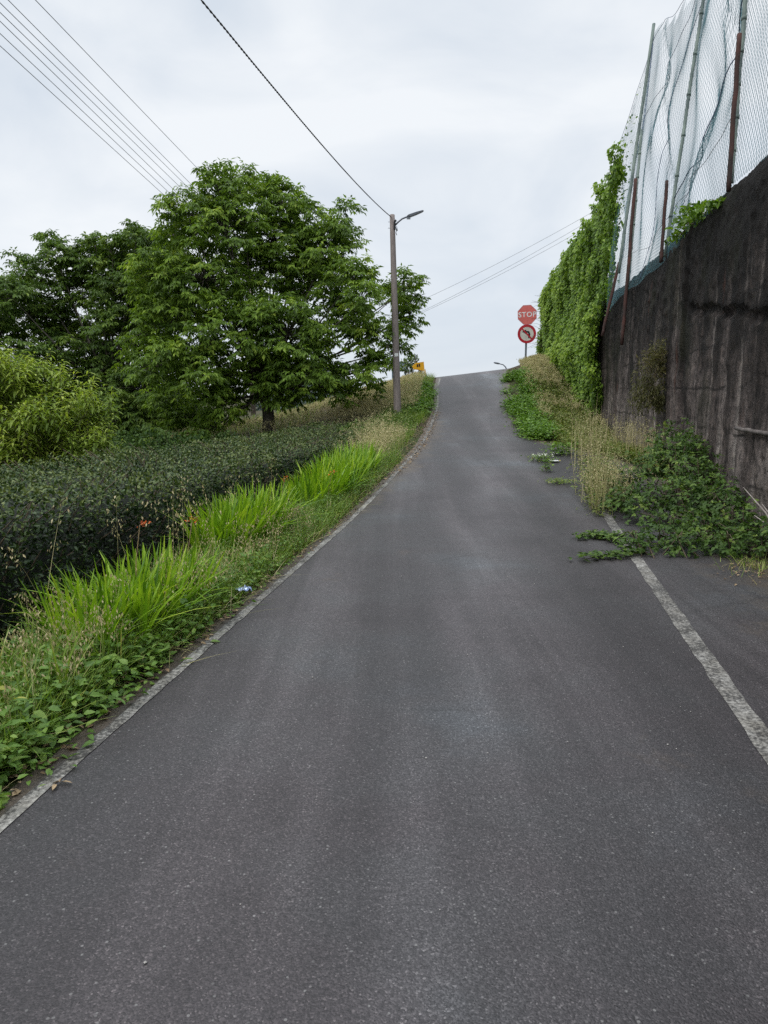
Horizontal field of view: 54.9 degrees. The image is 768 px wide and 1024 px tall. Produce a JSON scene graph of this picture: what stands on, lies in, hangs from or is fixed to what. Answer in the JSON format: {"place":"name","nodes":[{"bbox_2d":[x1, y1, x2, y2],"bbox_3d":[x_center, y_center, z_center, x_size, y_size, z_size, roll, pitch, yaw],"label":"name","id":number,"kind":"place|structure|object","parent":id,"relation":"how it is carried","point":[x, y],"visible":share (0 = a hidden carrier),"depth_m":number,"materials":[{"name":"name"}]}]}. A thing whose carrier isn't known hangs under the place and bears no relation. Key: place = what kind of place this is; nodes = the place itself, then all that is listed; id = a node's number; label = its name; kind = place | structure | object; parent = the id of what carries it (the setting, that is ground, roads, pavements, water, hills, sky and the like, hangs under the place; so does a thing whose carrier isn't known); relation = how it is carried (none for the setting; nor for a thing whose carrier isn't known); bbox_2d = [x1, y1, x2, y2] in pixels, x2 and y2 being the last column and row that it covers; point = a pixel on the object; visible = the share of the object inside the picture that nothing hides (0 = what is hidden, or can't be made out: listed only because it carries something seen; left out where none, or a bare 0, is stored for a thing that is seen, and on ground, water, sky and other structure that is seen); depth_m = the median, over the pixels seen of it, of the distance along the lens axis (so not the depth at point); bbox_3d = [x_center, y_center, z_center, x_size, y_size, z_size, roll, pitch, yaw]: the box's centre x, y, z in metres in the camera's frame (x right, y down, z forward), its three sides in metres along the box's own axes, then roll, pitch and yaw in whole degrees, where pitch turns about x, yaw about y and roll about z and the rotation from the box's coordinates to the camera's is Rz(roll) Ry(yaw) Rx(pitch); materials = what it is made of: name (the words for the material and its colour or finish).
{"place":"outdoors","nodes":[
{"label":"outdoors","id":0,"kind":"place"},
{"bbox_2d":[0,503,273,749],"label":"grass","id":1,"kind":"structure","parent":0,"point":[35,651],"depth_m":3.89,"materials":[{"name":"green plant"}]},
{"bbox_2d":[0,395,331,480],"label":"grass","id":2,"kind":"structure","parent":0,"point":[281,427],"depth_m":22.62,"materials":[{"name":"green plant"}]},
{"bbox_2d":[150,371,425,442],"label":"seeding grass","id":3,"kind":"structure","parent":0,"point":[369,405],"depth_m":21.58,"materials":[{"name":"beige plant"}]},
{"bbox_2d":[252,371,425,437],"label":"dry grass","id":4,"kind":"structure","parent":0,"point":[318,416],"depth_m":22.13,"materials":[{"name":"plant"}]},
{"bbox_2d":[0,369,767,1023],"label":"road","id":5,"kind":"structure","parent":0,"point":[336,833],"depth_m":2.94,"materials":[{"name":"grey asphalt"}]},
{"bbox_2d":[52,779,71,789],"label":"fallen leaf","id":6,"kind":"object","parent":5,"relation":"on","point":[54,786],"visible":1,"depth_m":3.02,"materials":[{"name":"beige plant"}]},
{"bbox_2d":[0,378,440,832],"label":"road marking","id":7,"kind":"structure","parent":5,"relation":"on","point":[18,808],"depth_m":3.95,"materials":[{"name":"paint"}]},
{"bbox_2d":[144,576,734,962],"bbox_3d":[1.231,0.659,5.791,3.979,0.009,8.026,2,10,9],"label":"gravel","id":8,"kind":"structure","parent":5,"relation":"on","point":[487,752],"depth_m":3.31,"materials":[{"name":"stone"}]},
{"bbox_2d":[518,305,536,356],"bbox_3d":[6.115,-7.173,31.814,0.820,3.362,0.090,0,9,0],"label":"traffic sign","id":9,"kind":"object","parent":5,"relation":"on","point":[526,331],"visible":0.99,"depth_m":31.63,"materials":[{"name":"red metal"}]},
{"bbox_2d":[520,452,559,461],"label":"weed","id":10,"kind":"object","parent":5,"relation":"on","point":[540,458],"visible":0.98,"depth_m":13.63,"materials":[{"name":"green plant"}]},
{"bbox_2d":[539,459,554,470],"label":"weed","id":11,"kind":"object","parent":5,"relation":"on","point":[545,466],"visible":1,"depth_m":12.47,"materials":[{"name":"green plant"}]},
{"bbox_2d":[543,476,576,483],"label":"weed","id":12,"kind":"object","parent":5,"relation":"on","point":[562,481],"visible":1,"depth_m":11.35,"materials":[{"name":"green plant"}]},
{"bbox_2d":[535,441,586,455],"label":"weed","id":13,"kind":"object","parent":5,"relation":"on","point":[562,451],"visible":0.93,"depth_m":14.55,"materials":[{"name":"green plant"}]},
{"bbox_2d":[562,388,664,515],"bbox_3d":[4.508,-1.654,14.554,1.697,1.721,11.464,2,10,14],"label":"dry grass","id":14,"kind":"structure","parent":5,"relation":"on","point":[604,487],"depth_m":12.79,"materials":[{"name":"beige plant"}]},
{"bbox_2d":[597,498,767,763],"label":"road marking","id":15,"kind":"object","parent":5,"relation":"on","point":[752,723],"visible":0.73,"depth_m":4.38,"materials":[{"name":"paint"}]},
{"bbox_2d":[712,552,767,584],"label":"grass","id":16,"kind":"structure","parent":5,"relation":"on","point":[759,565],"depth_m":6.73,"materials":[{"name":"green plant"}]},
{"bbox_2d":[712,562,767,584],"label":"leaf litter","id":17,"kind":"object","parent":5,"relation":"on","point":[736,572],"visible":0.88,"depth_m":6.54,"materials":[{"name":"brown plant"}]},
{"bbox_2d":[0,361,767,791],"bbox_3d":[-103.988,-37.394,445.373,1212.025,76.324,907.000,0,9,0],"label":"ground","id":18,"kind":"structure","parent":0,"point":[182,645],"depth_m":11.96,"materials":[{"name":"soil"}]},
{"bbox_2d":[0,345,125,482],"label":"peach bush","id":19,"kind":"object","parent":18,"relation":"on","point":[67,426],"visible":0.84,"depth_m":11.21,"materials":[{"name":"green plant"}]},
{"bbox_2d":[0,218,206,448],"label":"walnut tree","id":20,"kind":"object","parent":18,"relation":"on","point":[101,285],"visible":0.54,"depth_m":24.38,"materials":[{"name":"green plant"}]},
{"bbox_2d":[2,514,252,655],"bbox_3d":[-1.723,0.442,4.859,1.574,0.742,2.203,0,9,0],"label":"sword leaf clump","id":21,"kind":"object","parent":18,"relation":"on","point":[144,600],"visible":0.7,"depth_m":4.63,"materials":[{"name":"green plant"}]},
{"bbox_2d":[1,458,276,638],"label":"seeding grass","id":22,"kind":"structure","parent":18,"relation":"on","point":[146,523],"depth_m":5.53,"materials":[{"name":"plant"}]},
{"bbox_2d":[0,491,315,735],"bbox_3d":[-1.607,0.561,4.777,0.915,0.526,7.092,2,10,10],"label":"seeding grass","id":23,"kind":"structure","parent":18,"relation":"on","point":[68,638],"depth_m":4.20,"materials":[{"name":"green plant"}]},
{"bbox_2d":[101,425,237,461],"bbox_3d":[-5.041,-1.424,16.465,3.369,0.945,4.231,0,9,0],"label":"shrub","id":24,"kind":"object","parent":18,"relation":"on","point":[164,438],"visible":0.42,"depth_m":17.21,"materials":[{"name":"green plant"}]},
{"bbox_2d":[0,419,365,661],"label":"hedge","id":25,"kind":"object","parent":18,"relation":"on","point":[29,512],"visible":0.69,"depth_m":6.91,"materials":[{"name":"green plant"}]},
{"bbox_2d":[0,446,404,809],"bbox_3d":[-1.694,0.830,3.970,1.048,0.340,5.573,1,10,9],"label":"ground cover","id":26,"kind":"object","parent":18,"relation":"on","point":[16,763],"visible":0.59,"depth_m":3.71,"materials":[{"name":"green plant"}]},
{"bbox_2d":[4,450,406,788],"bbox_3d":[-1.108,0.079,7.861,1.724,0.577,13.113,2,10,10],"label":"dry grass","id":27,"kind":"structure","parent":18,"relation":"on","point":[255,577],"depth_m":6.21,"materials":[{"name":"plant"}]},
{"bbox_2d":[0,373,434,772],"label":"grass","id":28,"kind":"structure","parent":18,"relation":"on","point":[314,531],"depth_m":5.50,"materials":[{"name":"green plant"}]},
{"bbox_2d":[235,585,251,590],"bbox_3d":[-1.078,0.590,5.674,0.101,0.041,0.092,-6,11,-34],"label":"wrapper","id":29,"kind":"object","parent":28,"relation":"on","point":[245,588],"visible":0.91,"depth_m":5.67,"materials":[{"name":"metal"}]},
{"bbox_2d":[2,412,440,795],"bbox_3d":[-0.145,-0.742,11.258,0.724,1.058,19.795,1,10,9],"label":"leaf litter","id":30,"kind":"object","parent":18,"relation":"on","point":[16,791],"visible":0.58,"depth_m":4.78,"materials":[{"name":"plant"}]},
{"bbox_2d":[164,474,338,558],"bbox_3d":[-1.406,0.072,7.544,1.905,0.761,2.595,0,9,0],"label":"sword leaf clump","id":31,"kind":"object","parent":18,"relation":"on","point":[245,508],"visible":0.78,"depth_m":7.24,"materials":[{"name":"green plant"}]},
{"bbox_2d":[247,281,255,414],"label":"utility pole","id":32,"kind":"object","parent":18,"relation":"on","point":[253,408],"depth_m":43.58,"materials":[{"name":"grey concrete"}]},
{"bbox_2d":[0,46,166,197],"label":"overhead wire","id":33,"kind":"object","parent":32,"relation":"attached to","point":[76,115],"visible":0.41,"depth_m":19.23,"materials":[{"name":"grey metal"}]},
{"bbox_2d":[0,3,169,169],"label":"overhead wire","id":34,"kind":"object","parent":32,"relation":"attached to","point":[80,81],"visible":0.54,"depth_m":19.40,"materials":[{"name":"grey metal"}]},
{"bbox_2d":[0,21,176,192],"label":"overhead wire","id":35,"kind":"object","parent":32,"relation":"attached to","point":[81,100],"visible":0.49,"depth_m":19.37,"materials":[{"name":"grey metal"}]},
{"bbox_2d":[0,33,180,203],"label":"overhead wire","id":36,"kind":"object","parent":32,"relation":"attached to","point":[77,106],"visible":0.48,"depth_m":19.25,"materials":[{"name":"grey metal"}]},
{"bbox_2d":[8,0,197,190],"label":"overhead wire","id":37,"kind":"object","parent":32,"relation":"attached to","point":[89,81],"visible":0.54,"depth_m":19.58,"materials":[{"name":"grey metal"}]},
{"bbox_2d":[35,0,205,176],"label":"overhead wire","id":38,"kind":"object","parent":32,"relation":"attached to","point":[108,75],"visible":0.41,"depth_m":19.01,"materials":[{"name":"grey metal"}]},
{"bbox_2d":[0,12,243,248],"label":"overhead wire","id":39,"kind":"object","parent":32,"relation":"attached to","point":[84,94],"visible":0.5,"depth_m":19.41,"materials":[{"name":"grey metal"}]},
{"bbox_2d":[110,157,430,444],"bbox_3d":[-2.654,-5.592,20.700,9.629,8.261,5.840,-3,10,-18],"label":"walnut tree","id":40,"kind":"object","parent":18,"relation":"on","point":[276,370],"visible":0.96,"depth_m":19.58,"materials":[{"name":"green plant"}]},
{"bbox_2d":[256,384,339,410],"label":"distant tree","id":41,"kind":"object","parent":18,"relation":"on","point":[259,408],"visible":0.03,"depth_m":57.91,"materials":[{"name":"green plant"}]},
{"bbox_2d":[270,439,392,506],"bbox_3d":[-0.688,-0.633,11.141,1.778,0.789,4.653,1,10,9],"label":"sword leaf clump","id":42,"kind":"object","parent":18,"relation":"on","point":[335,471],"visible":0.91,"depth_m":10.48,"materials":[{"name":"green plant"}]},
{"bbox_2d":[324,414,389,445],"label":"shrub","id":43,"kind":"object","parent":18,"relation":"on","point":[349,426],"visible":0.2,"depth_m":16.97,"materials":[{"name":"green plant"}]},
{"bbox_2d":[333,408,417,461],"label":"seeding grass","id":44,"kind":"structure","parent":18,"relation":"on","point":[384,432],"depth_m":14.21,"materials":[{"name":"beige plant"}]},
{"bbox_2d":[327,403,424,452],"bbox_3d":[-0.708,-2.020,18.132,3.249,1.193,6.253,1,9,8],"label":"ground cover","id":45,"kind":"object","parent":18,"relation":"on","point":[400,417],"visible":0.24,"depth_m":19.11,"materials":[{"name":"beige plant"}]},
{"bbox_2d":[390,210,423,413],"bbox_3d":[0.590,-5.145,19.975,0.960,5.896,1.122,0,9,0],"label":"utility pole","id":46,"kind":"object","parent":18,"relation":"on","point":[396,361],"visible":0.95,"depth_m":19.93,"materials":[{"name":"grey concrete"}]},
{"bbox_2d":[201,0,390,216],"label":"overhead cable","id":47,"kind":"object","parent":46,"relation":"attached to","point":[214,16],"visible":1,"depth_m":11.49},
{"bbox_2d":[376,380,439,417],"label":"ground cover","id":48,"kind":"object","parent":18,"relation":"on","point":[428,390],"visible":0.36,"depth_m":21.71,"materials":[{"name":"green plant"}]},
{"bbox_2d":[400,353,419,374],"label":"shrub","id":49,"kind":"object","parent":18,"relation":"on","point":[409,365],"visible":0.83,"depth_m":28.88,"materials":[{"name":"green plant"}]},
{"bbox_2d":[412,354,425,374],"bbox_3d":[1.397,-5.179,27.448,0.783,1.352,0.404,6,11,32],"label":"arrow board","id":50,"kind":"object","parent":18,"relation":"on","point":[418,366],"visible":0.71,"depth_m":27.40,"materials":[{"name":"yellow metal"}]},
{"bbox_2d":[498,366,565,440],"bbox_3d":[4.072,-3.287,20.856,1.627,1.979,9.261,1,9,7],"label":"ground cover","id":51,"kind":"object","parent":18,"relation":"on","point":[537,425],"visible":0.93,"depth_m":19.90,"materials":[{"name":"green plant"}]},
{"bbox_2d":[516,353,608,426],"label":"seeding grass","id":52,"kind":"structure","parent":18,"relation":"on","point":[534,360],"depth_m":23.61,"materials":[{"name":"beige plant"}]},
{"bbox_2d":[562,427,591,438],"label":"shrub","id":53,"kind":"object","parent":18,"relation":"on","point":[578,431],"visible":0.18,"depth_m":17.52,"materials":[{"name":"green plant"}]},
{"bbox_2d":[565,448,636,493],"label":"ground cover","id":54,"kind":"object","parent":18,"relation":"on","point":[611,458],"visible":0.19,"depth_m":10.99,"materials":[{"name":"beige plant"}]},
{"bbox_2d":[517,355,686,490],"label":"grass","id":55,"kind":"structure","parent":18,"relation":"on","point":[583,422],"depth_m":19.14,"materials":[{"name":"green plant"}]},
{"bbox_2d":[559,403,666,515],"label":"seeding grass","id":56,"kind":"structure","parent":18,"relation":"on","point":[609,463],"depth_m":12.05,"materials":[{"name":"beige plant"}]},
{"bbox_2d":[552,442,708,513],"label":"leaf litter","id":57,"kind":"object","parent":18,"relation":"on","point":[649,469],"visible":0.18,"depth_m":12.09,"materials":[{"name":"brown plant"}]},
{"bbox_2d":[568,417,767,561],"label":"bramble bush","id":58,"kind":"object","parent":18,"relation":"on","point":[703,499],"visible":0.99,"depth_m":8.40,"materials":[{"name":"green plant"}]},
{"bbox_2d":[743,487,767,521],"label":"dead branch","id":59,"kind":"object","parent":58,"relation":"in","point":[765,512],"visible":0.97,"depth_m":7.29,"materials":[{"name":"grey wood"}]},
{"bbox_2d":[591,156,767,539],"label":"retaining wall","id":60,"kind":"structure","parent":18,"relation":"on","point":[700,293],"depth_m":9.94,"materials":[{"name":"concrete"}]},
{"bbox_2d":[526,87,640,421],"bbox_3d":[6.055,-7.221,24.151,1.269,8.254,12.638,0,9,3],"label":"creeper","id":61,"kind":"object","parent":60,"relation":"attached to","point":[574,293],"visible":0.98,"depth_m":21.38,"materials":[{"name":"green plant"}]},
{"bbox_2d":[627,330,668,417],"bbox_3d":[4.649,-2.421,12.909,0.818,1.596,0.757,0,9,0],"label":"shrub","id":62,"kind":"object","parent":60,"relation":"attached to","point":[653,397],"visible":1,"depth_m":12.85,"materials":[{"name":"green plant"}]},
{"bbox_2d":[601,0,767,344],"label":"netting fence","id":63,"kind":"object","parent":60,"relation":"on","point":[741,5],"visible":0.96,"depth_m":13.22,"materials":[{"name":"fabric"}]},
{"bbox_2d":[664,195,725,245],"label":"trailing plant","id":64,"kind":"object","parent":60,"relation":"on","point":[693,213],"visible":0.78,"depth_m":10.94,"materials":[{"name":"green plant"}]},
{"bbox_2d":[0,0,767,394],"label":"sky","id":65,"kind":"structure","parent":0,"point":[498,121],"materials":[{"name":"white"}]},
{"bbox_2d":[386,215,586,315],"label":"overhead wire","id":66,"kind":"object","parent":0,"point":[497,263],"visible":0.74,"depth_m":42.82,"materials":[{"name":"grey metal"}]},
{"bbox_2d":[418,235,572,314],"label":"overhead wire","id":67,"kind":"object","parent":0,"point":[494,277],"visible":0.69,"depth_m":42.96,"materials":[{"name":"grey metal"}]},
{"bbox_2d":[421,225,581,311],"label":"overhead wire","id":68,"kind":"object","parent":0,"point":[514,263],"visible":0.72,"depth_m":42.27,"materials":[{"name":"grey metal"}]}
]}

